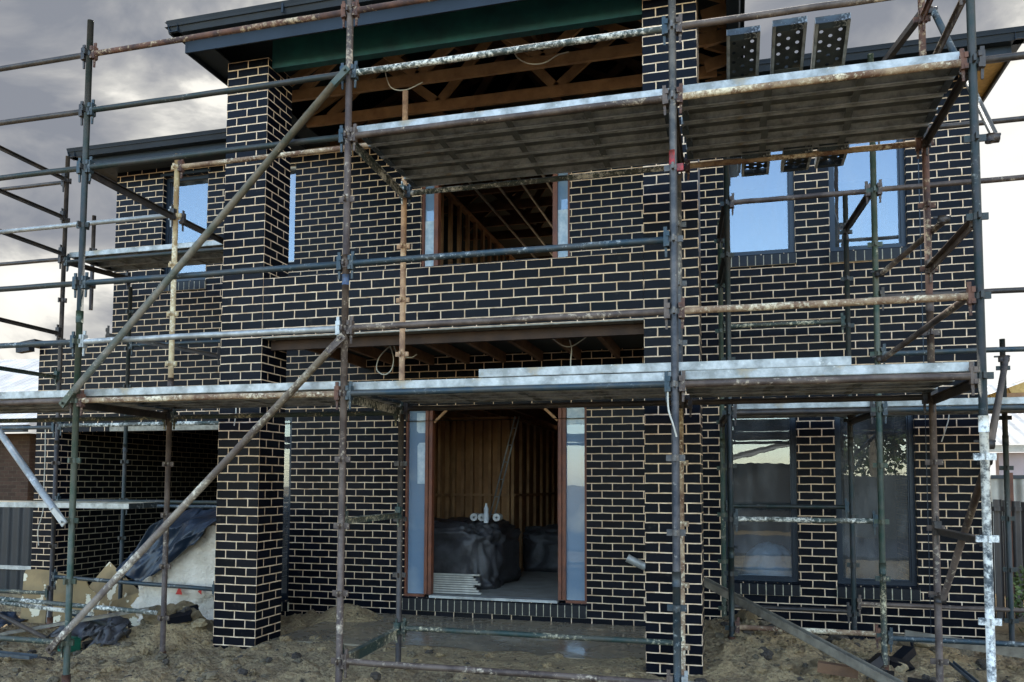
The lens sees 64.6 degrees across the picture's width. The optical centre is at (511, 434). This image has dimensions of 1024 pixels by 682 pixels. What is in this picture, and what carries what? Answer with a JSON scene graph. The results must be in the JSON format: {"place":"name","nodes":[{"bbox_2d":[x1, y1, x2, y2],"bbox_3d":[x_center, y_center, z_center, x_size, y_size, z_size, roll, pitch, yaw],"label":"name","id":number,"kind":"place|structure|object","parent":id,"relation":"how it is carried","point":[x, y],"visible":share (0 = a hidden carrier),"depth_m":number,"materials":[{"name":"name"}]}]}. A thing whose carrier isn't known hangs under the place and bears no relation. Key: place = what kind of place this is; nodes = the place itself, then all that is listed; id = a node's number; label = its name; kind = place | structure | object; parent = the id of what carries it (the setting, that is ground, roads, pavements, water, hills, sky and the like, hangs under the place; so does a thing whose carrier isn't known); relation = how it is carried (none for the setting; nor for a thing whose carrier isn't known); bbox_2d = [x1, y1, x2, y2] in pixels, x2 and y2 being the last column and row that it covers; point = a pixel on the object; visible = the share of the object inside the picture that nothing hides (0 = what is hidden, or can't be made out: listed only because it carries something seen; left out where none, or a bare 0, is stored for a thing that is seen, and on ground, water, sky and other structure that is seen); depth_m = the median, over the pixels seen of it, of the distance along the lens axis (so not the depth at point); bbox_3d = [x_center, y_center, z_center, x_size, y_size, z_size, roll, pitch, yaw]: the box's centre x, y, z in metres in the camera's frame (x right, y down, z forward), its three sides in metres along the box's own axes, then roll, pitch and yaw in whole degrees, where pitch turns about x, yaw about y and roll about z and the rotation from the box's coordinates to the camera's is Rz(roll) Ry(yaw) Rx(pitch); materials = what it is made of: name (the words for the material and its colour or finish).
{"place":"outdoors","nodes":[
{"label":"outdoors","id":0,"kind":"place"},
{"bbox_2d":[0,359,38,500],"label":"neighbour house","id":1,"kind":"structure","parent":0,"point":[16,484],"depth_m":18.94,"materials":[{"name":"brown brick"}]},
{"bbox_2d":[0,593,1023,681],"bbox_3d":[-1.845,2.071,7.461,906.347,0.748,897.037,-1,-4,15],"label":"ground","id":2,"kind":"structure","parent":0,"point":[720,669],"depth_m":7.33,"materials":[{"name":"soil"}]},
{"bbox_2d":[0,611,27,627],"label":"plastic scrap","id":3,"kind":"object","parent":2,"relation":"on","point":[12,615],"visible":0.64,"depth_m":10.19,"materials":[{"name":"plastic"}]},
{"bbox_2d":[0,507,32,593],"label":"steel fence","id":4,"kind":"object","parent":2,"relation":"on","point":[16,525],"depth_m":12.56,"materials":[{"name":"metal"}]},
{"bbox_2d":[0,651,37,659],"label":"steel angle","id":5,"kind":"object","parent":2,"relation":"on","point":[20,655],"visible":1,"depth_m":7.36,"materials":[{"name":"metal"}]},
{"bbox_2d":[0,613,49,638],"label":"steel pipe","id":6,"kind":"object","parent":2,"relation":"on","point":[22,626],"visible":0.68,"depth_m":8.31,"materials":[{"name":"metal"}]},
{"bbox_2d":[20,569,48,623],"bbox_3d":[-6.036,2.047,10.267,0.430,0.661,0.092,-1,-4,15],"label":"torn board","id":7,"kind":"object","parent":2,"relation":"on","point":[35,579],"visible":0.7,"depth_m":10.27,"materials":[{"name":"cardboard"}]},
{"bbox_2d":[48,618,89,640],"bbox_3d":[-4.960,2.216,9.301,0.582,0.252,0.608,-1,-4,15],"label":"plastic scrap","id":8,"kind":"object","parent":2,"relation":"on","point":[77,630],"visible":0.28,"depth_m":9.19,"materials":[{"name":"plastic"}]},
{"bbox_2d":[58,636,80,651],"bbox_3d":[-4.368,2.072,8.006,0.160,0.131,0.120,-1,-4,15],"label":"plastic block","id":9,"kind":"object","parent":2,"relation":"on","point":[77,645],"depth_m":7.99,"materials":[{"name":"plastic"}]},
{"bbox_2d":[53,572,96,627],"bbox_3d":[-5.336,2.021,9.869,0.650,0.671,0.092,-1,-4,15],"label":"torn board","id":10,"kind":"object","parent":2,"relation":"on","point":[84,592],"visible":0.4,"depth_m":9.87,"materials":[{"name":"cardboard"}]},
{"bbox_2d":[0,605,156,634],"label":"timber board","id":11,"kind":"object","parent":2,"relation":"on","point":[63,622],"visible":0.67,"depth_m":8.39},
{"bbox_2d":[0,601,94,615],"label":"steel pipe","id":12,"kind":"object","parent":11,"relation":"on","point":[39,607],"visible":0.92,"depth_m":8.39,"materials":[{"name":"metal"}]},
{"bbox_2d":[72,614,127,630],"bbox_3d":[-4.355,1.986,8.569,0.888,0.209,0.060,-1,-4,23],"label":"steel pipe","id":13,"kind":"object","parent":2,"relation":"on","point":[100,622],"visible":0.32,"depth_m":8.54,"materials":[{"name":"metal"}]},
{"bbox_2d":[82,611,132,637],"bbox_3d":[-4.443,2.079,8.901,0.467,0.251,0.471,-1,-4,15],"label":"plastic scrap","id":14,"kind":"object","parent":2,"relation":"on","point":[90,628],"visible":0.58,"depth_m":8.89,"materials":[{"name":"plastic"}]},
{"bbox_2d":[87,619,131,647],"bbox_3d":[-4.005,1.978,8.052,0.315,0.271,0.342,-1,-4,15],"label":"plastic scrap","id":15,"kind":"object","parent":2,"relation":"on","point":[109,633],"visible":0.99,"depth_m":8.02,"materials":[{"name":"plastic"}]},
{"bbox_2d":[0,145,223,628],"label":"scaffold","id":16,"kind":"object","parent":2,"relation":"on","point":[64,261],"visible":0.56,"depth_m":9.74,"materials":[{"name":"black metal"}]},
{"bbox_2d":[0,501,142,508],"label":"scaffold plank","id":17,"kind":"object","parent":16,"relation":"on","point":[100,505],"visible":0.91,"depth_m":9.05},
{"bbox_2d":[0,500,156,507],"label":"scaffold plank","id":18,"kind":"object","parent":16,"relation":"on","point":[149,504],"visible":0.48,"depth_m":9.25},
{"bbox_2d":[69,240,222,258],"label":"scaffold plank","id":19,"kind":"object","parent":16,"relation":"on","point":[142,250],"visible":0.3,"depth_m":9.69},
{"bbox_2d":[86,251,222,266],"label":"scaffold plank","id":20,"kind":"object","parent":16,"relation":"on","point":[153,259],"visible":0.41,"depth_m":10.11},
{"bbox_2d":[99,257,222,271],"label":"scaffold plank","id":21,"kind":"object","parent":16,"relation":"on","point":[215,260],"visible":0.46,"depth_m":10.34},
{"bbox_2d":[89,562,138,615],"bbox_3d":[-5.055,2.177,10.530,1.418,0.983,0.232,-1,-4,24],"label":"torn board","id":22,"kind":"object","parent":2,"relation":"on","point":[108,571],"visible":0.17,"depth_m":10.67,"materials":[{"name":"cardboard"}]},
{"bbox_2d":[107,593,140,627],"bbox_3d":[-4.611,2.248,9.927,1.057,0.632,0.089,-1,-4,25],"label":"torn board","id":23,"kind":"object","parent":2,"relation":"on","point":[127,602],"visible":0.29,"depth_m":10.01,"materials":[{"name":"cardboard"}]},
{"bbox_2d":[142,605,160,623],"bbox_3d":[-3.674,1.877,8.397,0.264,0.174,0.341,20,2,-29],"label":"clay lump","id":24,"kind":"object","parent":2,"relation":"on","point":[152,618],"visible":0.38,"depth_m":8.29,"materials":[{"name":"soil"}]},
{"bbox_2d":[156,603,176,617],"bbox_3d":[-3.538,1.843,8.322,0.289,0.191,0.239,-20,-13,32],"label":"clay lump","id":25,"kind":"object","parent":24,"relation":"on","point":[171,608],"visible":0.48,"depth_m":8.26,"materials":[{"name":"soil"}]},
{"bbox_2d":[131,522,215,622],"bbox_3d":[-3.608,1.595,9.662,1.786,1.462,1.065,-1,-4,15],"label":"bulk bag","id":26,"kind":"object","parent":2,"relation":"on","point":[194,564],"visible":0.2,"depth_m":9.22,"materials":[{"name":"fabric"}]},
{"bbox_2d":[116,508,215,580],"bbox_3d":[-3.808,1.267,9.370,1.380,0.844,0.608,-1,-4,15],"label":"plastic sheet","id":27,"kind":"object","parent":26,"relation":"on","point":[188,527],"visible":0.64,"depth_m":9.22,"materials":[{"name":"plastic"}]},
{"bbox_2d":[167,610,191,623],"bbox_3d":[-3.370,1.863,8.238,0.230,0.076,0.110,-9,15,-9],"label":"loose brick","id":28,"kind":"object","parent":2,"relation":"on","point":[178,617],"visible":0.87,"depth_m":8.19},
{"bbox_2d":[191,618,207,628],"bbox_3d":[-3.171,1.925,8.246,0.184,0.104,0.154,-4,0,43],"label":"clay lump","id":29,"kind":"object","parent":2,"relation":"on","point":[198,623],"visible":1,"depth_m":8.20,"materials":[{"name":"soil"}]},
{"bbox_2d":[0,0,1023,681],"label":"scaffold","id":30,"kind":"object","parent":2,"relation":"on","point":[972,62],"visible":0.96,"depth_m":6.17,"materials":[{"name":"grey metal"}]},
{"bbox_2d":[0,390,91,399],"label":"scaffold plank","id":31,"kind":"object","parent":30,"relation":"on","point":[52,394],"visible":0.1,"depth_m":6.92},
{"bbox_2d":[0,402,136,407],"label":"scaffold plank","id":32,"kind":"object","parent":30,"relation":"on","point":[49,405],"visible":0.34,"depth_m":7.71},
{"bbox_2d":[0,405,153,410],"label":"scaffold plank","id":33,"kind":"object","parent":30,"relation":"on","point":[51,408],"visible":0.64,"depth_m":7.88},
{"bbox_2d":[0,407,170,413],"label":"scaffold plank","id":34,"kind":"object","parent":30,"relation":"on","point":[58,411],"visible":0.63,"depth_m":8.17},
{"bbox_2d":[84,381,348,396],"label":"scaffold plank","id":35,"kind":"object","parent":30,"relation":"on","point":[223,389],"visible":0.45,"depth_m":6.48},
{"bbox_2d":[121,396,367,402],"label":"scaffold plank","id":36,"kind":"object","parent":30,"relation":"on","point":[227,399],"visible":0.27,"depth_m":6.95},
{"bbox_2d":[130,396,381,404],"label":"scaffold plank","id":37,"kind":"object","parent":30,"relation":"on","point":[247,401],"visible":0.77,"depth_m":7.13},
{"bbox_2d":[146,398,391,406],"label":"scaffold plank","id":38,"kind":"object","parent":30,"relation":"on","point":[270,403],"visible":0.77,"depth_m":7.38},
{"bbox_2d":[164,399,400,408],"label":"scaffold plank","id":39,"kind":"object","parent":30,"relation":"on","point":[394,401],"visible":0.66,"depth_m":7.63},
{"bbox_2d":[353,372,670,389],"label":"scaffold plank","id":40,"kind":"object","parent":30,"relation":"on","point":[535,380],"visible":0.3,"depth_m":5.79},
{"bbox_2d":[479,356,850,377],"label":"scaffold plank","id":41,"kind":"object","parent":40,"relation":"on","point":[666,366],"visible":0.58,"depth_m":5.52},
{"bbox_2d":[357,88,668,144],"bbox_3d":[-0.020,-2.352,6.037,2.375,0.060,0.225,-1,-4,15],"label":"scaffold plank","id":42,"kind":"object","parent":30,"relation":"on","point":[557,119],"visible":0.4,"depth_m":6.04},
{"bbox_2d":[368,111,668,156],"bbox_3d":[0.034,-2.338,6.268,2.375,0.060,0.225,-1,-4,15],"label":"scaffold plank","id":43,"kind":"object","parent":30,"relation":"on","point":[636,121],"visible":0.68,"depth_m":6.31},
{"bbox_2d":[378,388,663,398],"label":"scaffold plank","id":44,"kind":"object","parent":30,"relation":"on","point":[638,390],"visible":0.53,"depth_m":6.41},
{"bbox_2d":[381,125,668,167],"bbox_3d":[0.092,-2.326,6.498,2.375,0.060,0.225,-1,-4,15],"label":"scaffold plank","id":45,"kind":"object","parent":30,"relation":"on","point":[585,140],"visible":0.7,"depth_m":6.54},
{"bbox_2d":[393,138,668,176],"bbox_3d":[0.167,-2.315,6.720,2.375,0.060,0.225,-1,-4,15],"label":"scaffold plank","id":46,"kind":"object","parent":30,"relation":"on","point":[544,157],"visible":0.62,"depth_m":6.78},
{"bbox_2d":[395,392,670,400],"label":"scaffold plank","id":47,"kind":"object","parent":30,"relation":"on","point":[568,395],"visible":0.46,"depth_m":6.69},
{"bbox_2d":[401,394,670,403],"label":"scaffold plank","id":48,"kind":"object","parent":30,"relation":"on","point":[540,399],"visible":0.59,"depth_m":6.87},
{"bbox_2d":[404,150,677,187],"bbox_3d":[0.227,-2.291,6.948,2.375,0.060,0.225,-1,-4,15],"label":"scaffold plank","id":49,"kind":"object","parent":30,"relation":"on","point":[614,161],"visible":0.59,"depth_m":6.99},
{"bbox_2d":[741,149,770,176],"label":"scaffold plank","id":50,"kind":"object","parent":30,"relation":"on","point":[752,171],"visible":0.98,"depth_m":6.87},
{"bbox_2d":[727,25,759,157],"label":"scaffold plank","id":51,"kind":"object","parent":50,"relation":"on","point":[744,36],"visible":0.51,"depth_m":5.81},
{"bbox_2d":[770,16,806,73],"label":"scaffold plank","id":52,"kind":"object","parent":30,"relation":"on","point":[787,27],"visible":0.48,"depth_m":5.74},
{"bbox_2d":[780,145,812,171],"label":"scaffold plank","id":53,"kind":"object","parent":30,"relation":"on","point":[789,166],"visible":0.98,"depth_m":6.77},
{"bbox_2d":[686,123,928,159],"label":"scaffold plank","id":54,"kind":"object","parent":30,"relation":"on","point":[841,138],"visible":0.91,"depth_m":6.41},
{"bbox_2d":[685,107,937,147],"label":"scaffold plank","id":55,"kind":"object","parent":30,"relation":"on","point":[864,123],"visible":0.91,"depth_m":6.21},
{"bbox_2d":[681,94,943,136],"bbox_3d":[2.155,-2.349,5.930,1.775,0.060,0.225,-1,-4,15],"label":"scaffold plank","id":56,"kind":"object","parent":30,"relation":"on","point":[834,113],"visible":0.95,"depth_m":5.96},
{"bbox_2d":[689,387,937,397],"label":"scaffold plank","id":57,"kind":"object","parent":30,"relation":"on","point":[872,391],"visible":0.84,"depth_m":6.27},
{"bbox_2d":[686,385,940,393],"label":"scaffold plank","id":58,"kind":"object","parent":30,"relation":"on","point":[816,389],"visible":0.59,"depth_m":6.12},
{"bbox_2d":[682,77,954,121],"bbox_3d":[2.107,-2.370,5.700,1.775,0.060,0.225,-1,-4,15],"label":"scaffold plank","id":59,"kind":"object","parent":30,"relation":"on","point":[842,97],"visible":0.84,"depth_m":5.74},
{"bbox_2d":[686,380,954,391],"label":"scaffold plank","id":60,"kind":"object","parent":30,"relation":"on","point":[844,385],"visible":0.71,"depth_m":5.82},
{"bbox_2d":[682,50,964,107],"bbox_3d":[2.046,-2.384,5.471,1.775,0.060,0.225,-1,-4,15],"label":"scaffold plank","id":61,"kind":"object","parent":30,"relation":"on","point":[849,84],"visible":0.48,"depth_m":5.46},
{"bbox_2d":[681,362,968,380],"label":"scaffold plank","id":62,"kind":"object","parent":30,"relation":"on","point":[889,369],"visible":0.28,"depth_m":5.24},
{"bbox_2d":[814,141,848,167],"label":"scaffold plank","id":63,"kind":"object","parent":30,"relation":"on","point":[834,161],"visible":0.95,"depth_m":6.70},
{"bbox_2d":[810,12,850,149],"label":"scaffold plank","id":64,"kind":"object","parent":63,"relation":"on","point":[830,24],"visible":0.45,"depth_m":5.65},
{"bbox_2d":[16,0,1023,677],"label":"brick house","id":65,"kind":"structure","parent":2,"relation":"on","point":[594,484],"depth_m":9.13,"materials":[{"name":"brick"}]},
{"bbox_2d":[37,422,45,545],"bbox_3d":[-6.616,0.679,11.427,0.086,1.771,0.024,-1,-4,15],"label":"cable","id":66,"kind":"object","parent":65,"relation":"hanging from","point":[44,481],"visible":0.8,"depth_m":11.43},
{"bbox_2d":[158,174,207,291],"bbox_3d":[-4.476,-2.768,11.164,0.740,1.623,0.160,-1,-4,15],"label":"window","id":67,"kind":"structure","parent":65,"relation":"in","point":[188,284],"depth_m":11.21,"materials":[{"name":"metal"}]},
{"bbox_2d":[281,417,291,611],"bbox_3d":[-3.104,1.013,10.551,0.580,2.513,0.160,-1,-4,15],"label":"window","id":68,"kind":"structure","parent":65,"relation":"in","point":[284,596],"depth_m":10.49,"materials":[{"name":"metal"}]},
{"bbox_2d":[433,591,481,594],"bbox_3d":[-0.781,1.992,10.205,0.840,0.020,0.045,-1,-4,14],"label":"batten","id":69,"kind":"object","parent":65,"relation":"on","point":[452,592],"visible":0.64,"depth_m":10.15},
{"bbox_2d":[433,588,478,591],"bbox_3d":[-0.785,1.974,10.264,0.780,0.020,0.045,-1,-4,14],"label":"batten","id":70,"kind":"object","parent":69,"relation":"on","point":[460,590],"visible":0.64,"depth_m":10.24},
{"bbox_2d":[433,586,476,589],"bbox_3d":[-0.790,1.955,10.324,0.720,0.020,0.045,-1,-4,14],"label":"batten","id":71,"kind":"object","parent":70,"relation":"on","point":[470,588],"visible":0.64,"depth_m":10.28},
{"bbox_2d":[433,584,474,586],"bbox_3d":[-0.809,1.937,10.387,0.690,0.020,0.045,-1,-4,14],"label":"batten","id":72,"kind":"object","parent":71,"relation":"on","point":[452,585],"visible":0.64,"depth_m":10.35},
{"bbox_2d":[433,582,480,584],"bbox_3d":[-0.756,1.918,10.431,0.750,0.020,0.045,-1,-4,14],"label":"batten","id":73,"kind":"object","parent":72,"relation":"on","point":[456,583],"visible":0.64,"depth_m":10.40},
{"bbox_2d":[433,517,521,589],"bbox_3d":[-0.718,1.701,11.537,1.600,1.055,1.762,-1,-4,15],"label":"covered pile","id":74,"kind":"object","parent":65,"relation":"on","point":[488,552],"visible":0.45,"depth_m":10.77,"materials":[{"name":"black plastic"}]},
{"bbox_2d":[489,416,519,519],"bbox_3d":[-0.101,0.489,12.024,0.547,1.547,0.076,3,-5,-40],"label":"ladder","id":75,"kind":"object","parent":74,"relation":"on","point":[507,462],"visible":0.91,"depth_m":12.01,"materials":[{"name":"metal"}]},
{"bbox_2d":[523,524,557,572],"bbox_3d":[1.035,1.898,13.278,1.779,0.850,1.312,-1,-4,15],"label":"covered pile","id":76,"kind":"object","parent":65,"relation":"in","point":[540,548],"visible":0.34,"depth_m":12.85,"materials":[{"name":"black plastic"}]},
{"bbox_2d":[625,554,644,570],"bbox_3d":[1.416,1.450,9.171,0.246,0.183,0.096,0,-4,8],"label":"spout","id":77,"kind":"object","parent":65,"relation":"attached to","point":[634,561],"visible":0.86,"depth_m":9.14,"materials":[{"name":"metal"}]},
{"bbox_2d":[723,161,796,267],"bbox_3d":[2.795,-2.653,9.160,0.780,1.553,0.160,-1,-4,15],"label":"window","id":78,"kind":"structure","parent":65,"relation":"in","point":[785,258],"depth_m":9.07,"materials":[{"name":"metal"}]},
{"bbox_2d":[725,417,799,595],"bbox_3d":[2.756,0.760,8.957,0.790,1.993,0.160,-1,-4,15],"label":"window","id":79,"kind":"structure","parent":65,"relation":"in","point":[739,588],"depth_m":8.88,"materials":[{"name":"metal"}]},
{"bbox_2d":[742,542,791,575],"bbox_3d":[2.993,1.681,9.381,0.643,0.864,0.511,-1,-4,15],"label":"sheeted heap","id":80,"kind":"object","parent":65,"relation":"on","point":[766,558],"visible":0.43,"depth_m":9.22,"materials":[{"name":"plastic"}]},
{"bbox_2d":[828,139,909,262],"bbox_3d":[3.884,-2.657,8.861,0.800,1.573,0.160,-1,-4,15],"label":"window","id":81,"kind":"structure","parent":65,"relation":"in","point":[888,253],"depth_m":8.80,"materials":[{"name":"metal"}]},
{"bbox_2d":[834,413,920,600],"bbox_3d":[3.884,0.746,8.648,0.810,1.993,0.160,-1,-4,15],"label":"window","id":82,"kind":"structure","parent":65,"relation":"in","point":[906,594],"depth_m":8.59,"materials":[{"name":"metal"}]},
{"bbox_2d":[735,609,754,621],"bbox_3d":[2.251,1.763,7.800,0.210,0.148,0.196,2,-4,-28],"label":"clay lump","id":83,"kind":"object","parent":2,"relation":"on","point":[742,614],"visible":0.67,"depth_m":7.73,"materials":[{"name":"soil"}]},
{"bbox_2d":[760,649,773,660],"bbox_3d":[2.216,1.917,7.032,0.124,0.091,0.119,-5,0,-36],"label":"clay lump","id":84,"kind":"object","parent":2,"relation":"on","point":[767,654],"visible":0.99,"depth_m":6.99,"materials":[{"name":"soil"}]},
{"bbox_2d":[704,577,903,681],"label":"steel channel","id":85,"kind":"object","parent":2,"relation":"on","point":[871,671],"visible":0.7,"depth_m":6.90,"materials":[{"name":"metal"}]},
{"bbox_2d":[826,634,843,642],"bbox_3d":[3.117,1.981,7.778,0.179,0.158,0.214,-2,-4,29],"label":"clay lump","id":86,"kind":"object","parent":2,"relation":"on","point":[831,637],"visible":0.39,"depth_m":7.72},
{"bbox_2d":[817,660,857,678],"bbox_3d":[2.653,1.910,6.581,0.309,0.100,0.090,-1,-4,25],"label":"timber board","id":87,"kind":"object","parent":2,"relation":"on","point":[837,669],"visible":0.86,"depth_m":6.55,"materials":[{"name":"wood"}]},
{"bbox_2d":[714,53,1023,669],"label":"scaffold","id":88,"kind":"object","parent":2,"relation":"on","point":[872,191],"visible":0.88,"depth_m":7.47,"materials":[{"name":"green metal"}]},
{"bbox_2d":[737,414,857,417],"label":"scaffold plank","id":89,"kind":"object","parent":88,"relation":"on","point":[844,415],"visible":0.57,"depth_m":8.44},
{"bbox_2d":[737,413,859,415],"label":"scaffold plank","id":90,"kind":"object","parent":88,"relation":"on","point":[797,414],"visible":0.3,"depth_m":8.29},
{"bbox_2d":[733,401,874,409],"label":"scaffold plank","id":91,"kind":"object","parent":88,"relation":"on","point":[821,405],"visible":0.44,"depth_m":7.42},
{"bbox_2d":[862,412,1023,415],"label":"scaffold plank","id":92,"kind":"object","parent":88,"relation":"on","point":[948,413],"visible":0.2,"depth_m":8.13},
{"bbox_2d":[882,397,1023,406],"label":"scaffold plank","id":93,"kind":"object","parent":88,"relation":"on","point":[974,401],"visible":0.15,"depth_m":7.07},
{"bbox_2d":[888,410,1023,413],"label":"scaffold plank","id":94,"kind":"object","parent":88,"relation":"on","point":[952,412],"visible":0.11,"depth_m":7.89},
{"bbox_2d":[867,653,889,667],"bbox_3d":[3.176,1.992,7.061,0.230,0.076,0.110,-23,-14,-28],"label":"loose brick","id":95,"kind":"object","parent":2,"relation":"on","point":[875,660],"visible":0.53,"depth_m":7.02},
{"bbox_2d":[888,655,914,671],"bbox_3d":[3.417,2.035,7.148,0.230,0.076,0.110,17,15,-5],"label":"loose brick","id":96,"kind":"object","parent":2,"relation":"on","point":[894,662],"visible":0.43,"depth_m":7.11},
{"bbox_2d":[894,662,908,672],"bbox_3d":[3.384,2.053,7.160,0.239,0.134,0.199,12,8,35],"label":"clay lump","id":97,"kind":"object","parent":2,"relation":"on","point":[903,668],"visible":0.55,"depth_m":7.08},
{"bbox_2d":[892,645,916,660],"bbox_3d":[3.555,2.012,7.346,0.230,0.076,0.110,-24,7,-31],"label":"loose brick","id":98,"kind":"object","parent":2,"relation":"on","point":[907,653],"visible":0.67,"depth_m":7.33,"materials":[{"name":"brick"}]},
{"bbox_2d":[904,630,1023,657],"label":"timber board","id":99,"kind":"object","parent":2,"relation":"on","point":[1017,652],"visible":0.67,"depth_m":7.13,"materials":[{"name":"wood"}]},
{"bbox_2d":[949,661,978,681],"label":"steel angle","id":100,"kind":"object","parent":2,"relation":"on","point":[962,671],"visible":1,"depth_m":5.88,"materials":[{"name":"metal"}]},
{"bbox_2d":[963,669,986,681],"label":"clay lump","id":101,"kind":"object","parent":2,"relation":"on","point":[976,674],"visible":0.66,"depth_m":6.82,"materials":[{"name":"soil"}]},
{"bbox_2d":[990,473,1023,592],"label":"steel fence","id":102,"kind":"object","parent":2,"relation":"on","point":[1016,487],"visible":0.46,"depth_m":13.06,"materials":[{"name":"dark grey steel"}]},
{"bbox_2d":[991,499,1023,621],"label":"paling fence","id":103,"kind":"object","parent":2,"relation":"on","point":[1017,528],"visible":0.48,"depth_m":10.39,"materials":[{"name":"wood"}]},
{"bbox_2d":[1006,565,1023,632],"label":"shrub","id":104,"kind":"object","parent":2,"relation":"on","point":[1017,587],"visible":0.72,"depth_m":9.21,"materials":[{"name":"green plant"}]},
{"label":"clay lump","id":105,"kind":"object","parent":2,"relation":"on","visible":0},
{"bbox_2d":[175,600,198,610],"bbox_3d":[-3.382,1.833,8.415,0.298,0.213,0.288,3,4,10],"label":"clay lump","id":106,"kind":"object","parent":105,"relation":"on","point":[180,605],"visible":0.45,"depth_m":8.37,"materials":[{"name":"soil"}]},
{"bbox_2d":[0,0,1023,486],"label":"sky","id":107,"kind":"structure","parent":0,"point":[30,30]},
{"bbox_2d":[987,384,1023,474],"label":"neighbour house","id":108,"kind":"structure","parent":0,"point":[1016,431],"depth_m":15.28,"materials":[{"name":"paint"}]},
{"bbox_2d":[988,381,1023,396],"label":"roof","id":109,"kind":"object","parent":108,"relation":"attached to","point":[1017,390],"visible":0.36,"depth_m":11.69,"materials":[{"name":"beige"}]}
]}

